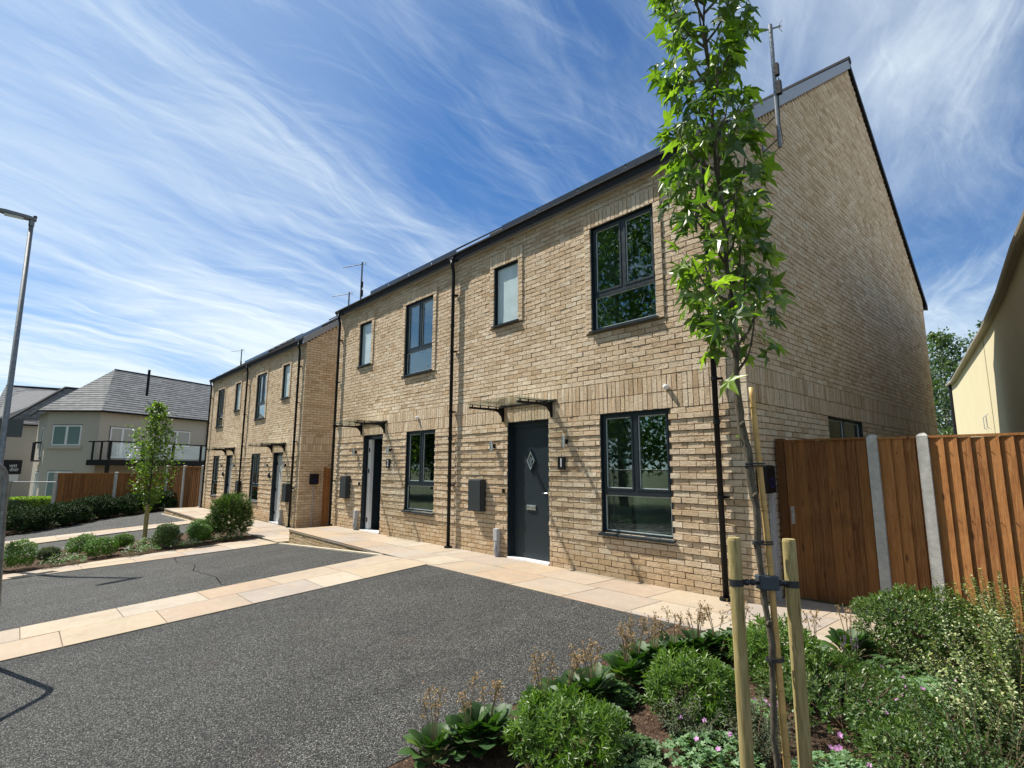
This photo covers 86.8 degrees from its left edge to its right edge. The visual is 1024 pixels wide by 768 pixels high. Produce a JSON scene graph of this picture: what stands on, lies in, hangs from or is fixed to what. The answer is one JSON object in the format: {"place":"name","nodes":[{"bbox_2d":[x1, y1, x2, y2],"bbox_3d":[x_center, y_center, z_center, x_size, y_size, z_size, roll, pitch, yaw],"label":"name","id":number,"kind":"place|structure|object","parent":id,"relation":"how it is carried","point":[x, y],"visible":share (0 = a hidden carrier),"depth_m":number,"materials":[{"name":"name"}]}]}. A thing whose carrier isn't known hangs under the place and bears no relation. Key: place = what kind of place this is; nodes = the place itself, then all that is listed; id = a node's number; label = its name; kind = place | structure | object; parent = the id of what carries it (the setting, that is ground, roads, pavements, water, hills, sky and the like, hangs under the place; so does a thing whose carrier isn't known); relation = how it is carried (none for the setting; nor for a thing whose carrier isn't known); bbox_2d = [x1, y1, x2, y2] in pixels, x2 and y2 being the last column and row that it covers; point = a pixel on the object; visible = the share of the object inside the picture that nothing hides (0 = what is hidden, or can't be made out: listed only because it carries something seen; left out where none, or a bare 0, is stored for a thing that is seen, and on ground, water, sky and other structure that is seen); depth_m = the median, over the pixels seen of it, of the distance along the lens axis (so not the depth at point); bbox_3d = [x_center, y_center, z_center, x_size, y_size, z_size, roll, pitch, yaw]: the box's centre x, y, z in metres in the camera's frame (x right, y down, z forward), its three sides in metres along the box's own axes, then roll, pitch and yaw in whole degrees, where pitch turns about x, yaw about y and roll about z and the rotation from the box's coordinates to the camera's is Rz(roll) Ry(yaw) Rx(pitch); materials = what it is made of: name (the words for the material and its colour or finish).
{"place":"outdoors","nodes":[
{"label":"outdoors","id":0,"kind":"place"},
{"bbox_2d":[5,511,184,540],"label":"driveway","id":1,"kind":"structure","parent":0,"point":[155,517],"depth_m":19.93,"materials":[{"name":"asphalt"}]},
{"bbox_2d":[5,520,190,547],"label":"path","id":2,"kind":"structure","parent":0,"point":[50,539],"depth_m":17.24,"materials":[{"name":"stone"}]},
{"bbox_2d":[0,555,426,661],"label":"path","id":3,"kind":"structure","parent":0,"point":[24,641],"depth_m":6.67,"materials":[{"name":"stone"}]},
{"bbox_2d":[164,507,311,542],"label":"patio","id":4,"kind":"structure","parent":0,"point":[267,531],"depth_m":16.11,"materials":[{"name":"stone"}]},
{"bbox_2d":[0,565,673,767],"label":"driveway","id":5,"kind":"structure","parent":0,"point":[317,700],"depth_m":4.51,"materials":[{"name":"asphalt"}]},
{"bbox_2d":[0,463,8,607],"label":"temporary fence panel","id":6,"kind":"object","parent":5,"relation":"on","point":[4,490],"visible":1,"depth_m":5.17,"materials":[{"name":"metal"}]},
{"bbox_2d":[4,511,873,610],"bbox_3d":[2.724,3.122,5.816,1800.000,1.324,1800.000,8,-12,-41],"label":"ground","id":7,"kind":"structure","parent":0,"point":[826,602],"depth_m":11.81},
{"bbox_2d":[8,495,51,506],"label":"clipped hedge","id":8,"kind":"object","parent":7,"relation":"on","point":[44,500],"visible":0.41,"depth_m":25.92,"materials":[{"name":"green plant"}]},
{"bbox_2d":[0,385,78,496],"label":"apartment wing","id":9,"kind":"structure","parent":7,"relation":"on","point":[26,401],"depth_m":34.92,"materials":[{"name":"paint"}]},
{"bbox_2d":[3,460,22,481],"bbox_3d":[-31.186,5.377,33.518,0.068,1.340,1.650,0,-9,1],"label":"sign board","id":10,"kind":"object","parent":9,"relation":"attached to","point":[13,467],"visible":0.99,"depth_m":33.81,"materials":[{"name":"black plastic"}]},
{"bbox_2d":[5,509,162,534],"bbox_3d":[-17.755,5.838,23.368,6.300,0.438,8.200,8,-12,-41],"label":"soil bed","id":11,"kind":"object","parent":7,"relation":"on","point":[11,531],"visible":0.23,"depth_m":21.13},
{"bbox_2d":[6,507,53,532],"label":"dark shrub","id":12,"kind":"object","parent":11,"relation":"on","point":[21,518],"visible":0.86,"depth_m":19.14,"materials":[{"name":"green plant"}]},
{"bbox_2d":[37,502,81,528],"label":"dark shrub","id":13,"kind":"object","parent":11,"relation":"on","point":[67,510],"visible":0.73,"depth_m":20.39,"materials":[{"name":"green plant"}]},
{"bbox_2d":[54,501,96,523],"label":"dark shrub","id":14,"kind":"object","parent":11,"relation":"on","point":[86,510],"visible":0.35,"depth_m":21.55,"materials":[{"name":"green plant"}]},
{"bbox_2d":[71,495,113,518],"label":"dark shrub","id":15,"kind":"object","parent":11,"relation":"on","point":[99,511],"visible":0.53,"depth_m":22.65,"materials":[{"name":"green plant"}]},
{"bbox_2d":[104,496,141,514],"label":"dark shrub","id":16,"kind":"object","parent":11,"relation":"on","point":[122,503],"visible":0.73,"depth_m":23.62,"materials":[{"name":"green plant"}]},
{"bbox_2d":[155,490,177,509],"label":"dark shrub","id":17,"kind":"object","parent":11,"relation":"on","point":[169,495],"visible":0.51,"depth_m":25.45,"materials":[{"name":"green plant"}]},
{"bbox_2d":[4,524,189,556],"bbox_3d":[-11.627,4.533,15.911,4.990,0.416,3.150,8,-12,-41],"label":"driveway third","id":18,"kind":"object","parent":7,"relation":"on","point":[137,535],"visible":0.2,"depth_m":15.98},
{"bbox_2d":[0,558,226,630],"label":"driveway","id":19,"kind":"structure","parent":7,"relation":"on","point":[28,601],"depth_m":8.40,"materials":[{"name":"asphalt"}]},
{"bbox_2d":[29,369,212,495],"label":"apartment building","id":20,"kind":"structure","parent":7,"relation":"on","point":[79,429],"depth_m":29.34,"materials":[{"name":"grey stone"}]},
{"bbox_2d":[46,425,82,448],"bbox_3d":[-23.123,2.722,28.015,1.900,1.240,0.120,-1,-9,4],"label":"window","id":21,"kind":"structure","parent":20,"relation":"in","point":[63,436],"depth_m":28.03,"materials":[{"name":"glass"}]},
{"bbox_2d":[107,426,135,457],"bbox_3d":[-20.965,3.146,29.042,0.055,1.650,1.380,-3,-9,18],"label":"window","id":22,"kind":"structure","parent":20,"relation":"in","point":[118,450],"depth_m":29.00,"materials":[{"name":"glass"}]},
{"bbox_2d":[160,430,191,449],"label":"window","id":23,"kind":"structure","parent":20,"relation":"in","point":[184,436],"depth_m":32.44,"materials":[{"name":"glass"}]},
{"bbox_2d":[51,465,205,510],"bbox_3d":[-17.356,5.056,25.544,7.472,2.420,1.766,0,-9,2],"label":"timber fence","id":24,"kind":"object","parent":7,"relation":"on","point":[187,489],"visible":0.45,"depth_m":25.43,"materials":[{"name":"brown wood"}]},
{"bbox_2d":[3,529,256,574],"bbox_3d":[-9.454,4.084,13.468,4.900,0.419,3.450,8,-12,-41],"label":"soil bed","id":25,"kind":"object","parent":7,"relation":"on","point":[22,568],"visible":0.43,"depth_m":12.68,"materials":[{"name":"soil"}]},
{"bbox_2d":[3,538,38,568],"bbox_3d":[-10.331,3.558,11.357,0.623,0.620,0.664,8,-12,-41],"label":"box ball","id":26,"kind":"object","parent":25,"relation":"on","point":[18,559],"visible":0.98,"depth_m":11.25,"materials":[{"name":"green plant"}]},
{"bbox_2d":[36,546,62,561],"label":"evergreen shrub","id":27,"kind":"object","parent":25,"relation":"on","point":[45,554],"visible":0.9,"depth_m":12.11,"materials":[{"name":"green plant"}]},
{"bbox_2d":[64,532,98,553],"bbox_3d":[-10.117,3.760,12.730,0.656,0.491,0.694,4,-9,-20],"label":"box ball","id":28,"kind":"object","parent":25,"relation":"on","point":[73,546],"visible":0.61,"depth_m":12.59,"materials":[{"name":"green plant"}]},
{"bbox_2d":[81,535,119,557],"bbox_3d":[-9.375,3.691,12.330,0.704,0.476,0.680,8,-12,-41],"label":"box ball","id":29,"kind":"object","parent":25,"relation":"on","point":[106,548],"visible":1,"depth_m":12.23,"materials":[{"name":"green plant"}]},
{"bbox_2d":[119,400,184,510],"bbox_3d":[-9.547,2.280,14.248,1.534,3.792,1.443,8,-12,-41],"label":"young street tree","id":30,"kind":"object","parent":25,"relation":"on","point":[151,452],"visible":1,"depth_m":14.22,"materials":[{"name":"green plant"}]},
{"bbox_2d":[150,527,183,546],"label":"evergreen shrub","id":31,"kind":"object","parent":25,"relation":"on","point":[167,534],"visible":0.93,"depth_m":13.07,"materials":[{"name":"green plant"}]},
{"bbox_2d":[186,523,213,540],"bbox_3d":[-7.845,3.740,13.653,0.656,0.478,0.653,8,-12,-41],"label":"box ball","id":32,"kind":"object","parent":25,"relation":"on","point":[201,528],"visible":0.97,"depth_m":13.53,"materials":[{"name":"green plant"}]},
{"bbox_2d":[204,492,255,536],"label":"yew bush","id":33,"kind":"object","parent":25,"relation":"on","point":[239,513],"visible":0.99,"depth_m":13.94,"materials":[{"name":"green plant"}]},
{"bbox_2d":[2,538,277,579],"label":"paved path","id":34,"kind":"structure","parent":7,"relation":"on","point":[235,545],"depth_m":11.84,"materials":[{"name":"stone"}]},
{"bbox_2d":[161,513,382,555],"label":"kerb","id":35,"kind":"structure","parent":7,"relation":"on","point":[360,552],"depth_m":11.00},
{"bbox_2d":[175,544,375,584],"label":"driveway","id":36,"kind":"structure","parent":7,"relation":"on","point":[232,567],"depth_m":9.88,"materials":[{"name":"asphalt"}]},
{"bbox_2d":[199,292,353,527],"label":"brick house","id":37,"kind":"structure","parent":7,"relation":"on","point":[269,438],"depth_m":17.99,"materials":[{"name":"brick"},{"name":"dark tile"},{"name":"plaster"}]},
{"bbox_2d":[249,453,260,502],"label":"window","id":38,"kind":"structure","parent":37,"relation":"in","point":[255,464],"depth_m":19.35,"materials":[{"name":"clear glass"}]},
{"bbox_2d":[254,372,266,419],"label":"window","id":39,"kind":"structure","parent":37,"relation":"in","point":[262,379],"depth_m":19.79,"materials":[{"name":"clear glass"}]},
{"bbox_2d":[273,456,282,521],"bbox_3d":[-7.551,3.402,17.616,0.065,2.124,0.774,8,-12,-41],"label":"door","id":40,"kind":"structure","parent":37,"relation":"in","point":[279,462],"depth_m":17.72,"materials":[{"name":"white plastic"}]},
{"bbox_2d":[289,531,365,551],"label":"retaining wall","id":41,"kind":"structure","parent":7,"relation":"on","point":[297,538],"depth_m":11.95,"materials":[{"name":"brick"}]},
{"bbox_2d":[326,20,937,604],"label":"brick house","id":42,"kind":"structure","parent":7,"relation":"on","point":[540,384],"depth_m":8.81,"materials":[{"name":"brick"},{"name":"dark tile"},{"name":"plaster"}]},
{"bbox_2d":[321,467,330,526],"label":"garden gate","id":43,"kind":"structure","parent":42,"relation":"attached to","point":[325,497],"depth_m":16.44,"materials":[{"name":"brown wood"}]},
{"bbox_2d":[356,320,371,367],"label":"window","id":44,"kind":"structure","parent":42,"relation":"in","point":[365,336],"depth_m":13.85,"materials":[{"name":"clear glass"}]},
{"bbox_2d":[365,440,382,528],"bbox_3d":[-3.136,2.458,13.364,0.924,2.124,0.136,8,-12,-41],"label":"door","id":45,"kind":"structure","parent":42,"relation":"in","point":[375,446],"depth_m":13.13,"materials":[{"name":"white plastic"}]},
{"bbox_2d":[401,294,433,376],"bbox_3d":[-2.022,-1.033,11.864,0.167,1.672,1.194,8,-12,-41],"label":"window","id":46,"kind":"structure","parent":42,"relation":"in","point":[419,314],"depth_m":11.92,"materials":[{"name":"clear glass"}]},
{"bbox_2d":[401,429,435,514],"bbox_3d":[-1.908,1.821,11.281,0.167,1.707,1.178,8,-12,-41],"label":"window","id":47,"kind":"structure","parent":42,"relation":"in","point":[420,444],"depth_m":11.33,"materials":[{"name":"grey glass"}]},
{"bbox_2d":[491,259,518,327],"bbox_3d":[-0.084,-1.619,9.775,0.167,1.145,0.719,8,-12,-41],"label":"window","id":48,"kind":"structure","parent":42,"relation":"in","point":[506,276],"depth_m":9.84,"materials":[{"name":"clear glass"}]},
{"bbox_2d":[515,426,549,561],"bbox_3d":[0.334,1.770,8.886,0.113,2.124,0.875,8,-12,-41],"label":"door","id":49,"kind":"structure","parent":42,"relation":"in","point":[531,443],"depth_m":8.90,"materials":[{"name":"grey plastic"}]},
{"bbox_2d":[588,203,658,332],"bbox_3d":[1.611,-1.644,7.870,0.167,1.672,1.194,8,-12,-41],"label":"window","id":50,"kind":"structure","parent":42,"relation":"in","point":[623,282],"depth_m":7.89,"materials":[{"name":"grey glass"}]},
{"bbox_2d":[598,408,675,543],"bbox_3d":[1.700,1.232,7.365,0.236,1.729,1.195,8,-12,-41],"label":"window","id":51,"kind":"structure","parent":42,"relation":"in","point":[623,492],"depth_m":7.48,"materials":[{"name":"grey glass"}]},
{"bbox_2d":[828,416,862,439],"bbox_3d":[5.220,1.152,8.468,1.602,1.210,0.108,8,-12,-41],"label":"window","id":52,"kind":"structure","parent":42,"relation":"in","point":[838,427],"depth_m":8.52,"materials":[{"name":"clear glass"}]},
{"bbox_2d":[386,621,1023,767],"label":"soil bed","id":53,"kind":"object","parent":7,"relation":"on","point":[640,710],"visible":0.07,"depth_m":3.25,"materials":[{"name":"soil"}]},
{"bbox_2d":[398,681,470,767],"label":"bergenia plant","id":54,"kind":"object","parent":53,"relation":"on","point":[430,736],"visible":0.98,"depth_m":3.15,"materials":[{"name":"green plant"}]},
{"bbox_2d":[439,671,504,760],"bbox_3d":[-0.259,1.987,3.277,0.442,0.436,0.441,8,-12,-41],"label":"bergenia plant","id":55,"kind":"object","parent":53,"relation":"on","point":[454,719],"visible":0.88,"depth_m":3.21,"materials":[{"name":"green plant"}]},
{"bbox_2d":[451,679,521,757],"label":"bergenia plant","id":56,"kind":"object","parent":53,"relation":"on","point":[498,718],"visible":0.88,"depth_m":3.28,"materials":[{"name":"green plant"}]},
{"bbox_2d":[510,647,566,726],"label":"bergenia plant","id":57,"kind":"object","parent":53,"relation":"on","point":[541,685],"visible":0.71,"depth_m":3.60,"materials":[{"name":"green plant"}]},
{"bbox_2d":[500,682,634,767],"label":"hebe bush","id":58,"kind":"object","parent":53,"relation":"on","point":[541,739],"visible":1,"depth_m":2.91,"materials":[{"name":"green plant"}]},
{"bbox_2d":[540,643,595,706],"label":"bergenia plant","id":59,"kind":"object","parent":53,"relation":"on","point":[563,679],"visible":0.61,"depth_m":3.70,"materials":[{"name":"green plant"}]},
{"bbox_2d":[566,639,626,702],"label":"bergenia plant","id":60,"kind":"object","parent":53,"relation":"on","point":[595,674],"visible":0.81,"depth_m":3.75,"materials":[{"name":"green plant"}]},
{"bbox_2d":[596,681,641,708],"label":"ground cover plant","id":61,"kind":"object","parent":53,"relation":"on","point":[630,692],"visible":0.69,"depth_m":3.69,"materials":[{"name":"green plant"}]},
{"bbox_2d":[599,621,651,687],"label":"bergenia plant","id":62,"kind":"object","parent":53,"relation":"on","point":[621,668],"visible":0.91,"depth_m":3.97,"materials":[{"name":"green plant"}]},
{"bbox_2d":[603,611,657,678],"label":"bergenia plant","id":63,"kind":"object","parent":53,"relation":"on","point":[636,652],"visible":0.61,"depth_m":4.16,"materials":[{"name":"green plant"}]},
{"bbox_2d":[616,731,663,763],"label":"ground cover plant","id":64,"kind":"object","parent":53,"relation":"on","point":[653,746],"visible":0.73,"depth_m":3.03,"materials":[{"name":"green plant"}]},
{"bbox_2d":[615,758,666,767],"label":"ground cover plant","id":65,"kind":"object","parent":53,"relation":"on","point":[641,763],"visible":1,"depth_m":2.86,"materials":[{"name":"green plant"}]},
{"bbox_2d":[637,611,677,663],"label":"bergenia plant","id":66,"kind":"object","parent":53,"relation":"on","point":[656,646],"visible":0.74,"depth_m":4.25,"materials":[{"name":"green plant"}]},
{"bbox_2d":[653,606,699,657],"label":"bergenia plant","id":67,"kind":"object","parent":53,"relation":"on","point":[676,642],"visible":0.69,"depth_m":4.34,"materials":[{"name":"green plant"}]},
{"bbox_2d":[651,682,722,751],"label":"lavender plant","id":68,"kind":"object","parent":53,"relation":"on","point":[672,728],"visible":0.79,"depth_m":3.15,"materials":[{"name":"green plant"}]},
{"bbox_2d":[640,641,750,729],"bbox_3d":[1.139,1.940,3.461,0.653,0.456,0.668,2,-9,-10],"label":"hebe bush","id":69,"kind":"object","parent":53,"relation":"on","point":[682,671],"visible":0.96,"depth_m":3.37,"materials":[{"name":"green plant"}]},
{"bbox_2d":[675,600,724,659],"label":"bergenia plant","id":70,"kind":"object","parent":53,"relation":"on","point":[699,640],"visible":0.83,"depth_m":4.37,"materials":[{"name":"green plant"}]},
{"bbox_2d":[662,715,766,767],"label":"geranium plant","id":71,"kind":"object","parent":53,"relation":"on","point":[713,750],"visible":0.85,"depth_m":2.96,"materials":[{"name":"green plant"}]},
{"bbox_2d":[702,604,732,656],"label":"bergenia plant","id":72,"kind":"object","parent":53,"relation":"on","point":[720,636],"visible":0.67,"depth_m":4.43,"materials":[{"name":"green plant"}]},
{"bbox_2d":[640,0,799,767],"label":"sweetgum tree","id":73,"kind":"object","parent":53,"relation":"on","point":[716,79],"visible":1,"depth_m":2.73,"materials":[{"name":"green plant"}]},
{"bbox_2d":[729,463,799,662],"bbox_3d":[1.166,0.816,2.516,0.320,0.890,0.064,0,-9,0],"label":"tree tie","id":74,"kind":"object","parent":73,"relation":"attached to","point":[765,582],"visible":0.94,"depth_m":2.48,"materials":[{"name":"black rubber"}]},
{"bbox_2d":[727,537,754,767],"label":"tree stake","id":75,"kind":"object","parent":53,"relation":"on","point":[745,735],"visible":1,"depth_m":2.43,"materials":[{"name":"wood"}]},
{"bbox_2d":[719,687,795,767],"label":"lavender plant","id":76,"kind":"object","parent":53,"relation":"on","point":[766,749],"visible":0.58,"depth_m":2.99,"materials":[{"name":"green plant"}]},
{"bbox_2d":[735,697,787,725],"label":"geranium plant","id":77,"kind":"object","parent":53,"relation":"on","point":[759,707],"visible":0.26,"depth_m":3.39,"materials":[{"name":"green plant"}]},
{"bbox_2d":[748,387,790,767],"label":"bamboo cane","id":78,"kind":"object","parent":53,"relation":"on","point":[780,689],"visible":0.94,"depth_m":2.48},
{"bbox_2d":[725,613,836,688],"bbox_3d":[1.934,1.927,3.930,0.747,0.496,0.716,8,-12,-41],"label":"hebe bush","id":79,"kind":"object","parent":53,"relation":"on","point":[757,659],"visible":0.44,"depth_m":3.81,"materials":[{"name":"green plant"}]},
{"bbox_2d":[782,538,812,767],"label":"tree stake","id":80,"kind":"object","parent":53,"relation":"on","point":[800,694],"visible":1,"depth_m":2.43,"materials":[{"name":"wood"}]},
{"bbox_2d":[801,609,841,673],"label":"bergenia plant","id":81,"kind":"object","parent":53,"relation":"on","point":[824,649],"visible":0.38,"depth_m":4.12,"materials":[{"name":"green plant"}]},
{"bbox_2d":[790,732,883,767],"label":"geranium plant","id":82,"kind":"object","parent":53,"relation":"on","point":[835,759],"visible":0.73,"depth_m":2.82,"materials":[{"name":"green plant"}]},
{"bbox_2d":[820,603,881,660],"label":"bergenia plant","id":83,"kind":"object","parent":53,"relation":"on","point":[834,637],"visible":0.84,"depth_m":4.24,"materials":[{"name":"green plant"}]},
{"bbox_2d":[749,647,961,753],"bbox_3d":[2.005,1.902,3.315,1.014,0.437,1.055,1,-9,-6],"label":"evergreen shrub","id":84,"kind":"object","parent":53,"relation":"on","point":[831,714],"visible":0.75,"depth_m":3.20,"materials":[{"name":"green plant"}]},
{"bbox_2d":[822,673,891,704],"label":"ground cover plant","id":85,"kind":"object","parent":53,"relation":"on","point":[844,686],"visible":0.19,"depth_m":3.61,"materials":[{"name":"green plant"}]},
{"bbox_2d":[860,654,932,681],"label":"ground cover plant","id":86,"kind":"object","parent":53,"relation":"on","point":[887,661],"visible":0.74,"depth_m":3.89,"materials":[{"name":"green plant"}]},
{"bbox_2d":[839,684,971,757],"bbox_3d":[2.279,1.972,3.168,0.625,0.204,0.639,8,-12,-41],"label":"geranium plant","id":87,"kind":"object","parent":53,"relation":"on","point":[886,706],"visible":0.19,"depth_m":3.16,"materials":[{"name":"green plant"}]},
{"bbox_2d":[848,583,1003,670],"bbox_3d":[3.256,1.910,4.306,1.040,0.611,1.075,8,-12,-41],"label":"evergreen shrub","id":88,"kind":"object","parent":53,"relation":"on","point":[882,601],"visible":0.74,"depth_m":4.17,"materials":[{"name":"green plant"}]},
{"bbox_2d":[847,711,1015,767],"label":"evergreen shrub","id":89,"kind":"object","parent":53,"relation":"on","point":[898,756],"visible":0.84,"depth_m":2.66,"materials":[{"name":"green plant"}]},
{"bbox_2d":[874,664,1001,731],"bbox_3d":[2.669,1.962,3.414,0.703,0.241,0.687,8,-12,-41],"label":"geranium plant","id":90,"kind":"object","parent":53,"relation":"on","point":[922,682],"visible":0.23,"depth_m":3.40,"materials":[{"name":"green plant"}]},
{"bbox_2d":[887,627,989,683],"bbox_3d":[3.010,1.950,3.868,0.521,0.370,0.574,-4,-10,25],"label":"variegated shrub","id":91,"kind":"object","parent":53,"relation":"on","point":[915,660],"visible":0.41,"depth_m":3.83,"materials":[{"name":"green plant"}]},
{"bbox_2d":[907,681,1023,767],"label":"twiggy shrub","id":92,"kind":"object","parent":53,"relation":"on","point":[981,749],"visible":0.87,"depth_m":2.52,"materials":[{"name":"green plant"}]},
{"bbox_2d":[911,614,1023,763],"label":"variegated shrub","id":93,"kind":"object","parent":53,"relation":"on","point":[1006,697],"visible":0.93,"depth_m":2.98,"materials":[{"name":"green plant"}]},
{"bbox_2d":[914,568,1023,695],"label":"variegated shrub","id":94,"kind":"object","parent":53,"relation":"on","point":[1007,624],"visible":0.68,"depth_m":3.77,"materials":[{"name":"green plant"}]},
{"bbox_2d":[919,665,1021,699],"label":"ground cover plant","id":95,"kind":"object","parent":53,"relation":"on","point":[957,669],"visible":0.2,"depth_m":3.65,"materials":[{"name":"green plant"}]},
{"bbox_2d":[866,432,1023,638],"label":"timber fence","id":96,"kind":"object","parent":7,"relation":"on","point":[950,509],"visible":0.75,"depth_m":5.30,"materials":[{"name":"wood"}]},
{"bbox_2d":[775,437,880,607],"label":"garden gate","id":97,"kind":"structure","parent":96,"relation":"attached to","point":[826,511],"depth_m":6.09,"materials":[{"name":"brown wood"}]},
{"bbox_2d":[926,326,971,433],"bbox_3d":[20.103,1.293,24.818,5.280,8.257,4.420,5,-10,-31],"label":"birch tree","id":98,"kind":"object","parent":7,"relation":"on","point":[942,343],"visible":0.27,"depth_m":24.91,"materials":[{"name":"green plant"}]},
{"bbox_2d":[945,210,1023,436],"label":"rendered building","id":99,"kind":"structure","parent":7,"relation":"on","point":[985,384],"depth_m":11.81,"materials":[{"name":"beige paint"}]},
{"bbox_2d":[0,0,1023,431],"label":"sky","id":100,"kind":"structure","parent":0,"point":[200,179],"materials":[{"name":"blue"}]},
{"bbox_2d":[289,526,908,665],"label":"patio","id":101,"kind":"structure","parent":0,"point":[635,598],"depth_m":6.88,"materials":[{"name":"stone"}]},
{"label":"pavement","id":102,"kind":"structure","parent":0,"visible":0},
{"bbox_2d":[0,208,36,487],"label":"street lamp","id":103,"kind":"object","parent":102,"relation":"on","point":[11,427],"visible":0.98,"depth_m":12.22,"materials":[{"name":"metal"}]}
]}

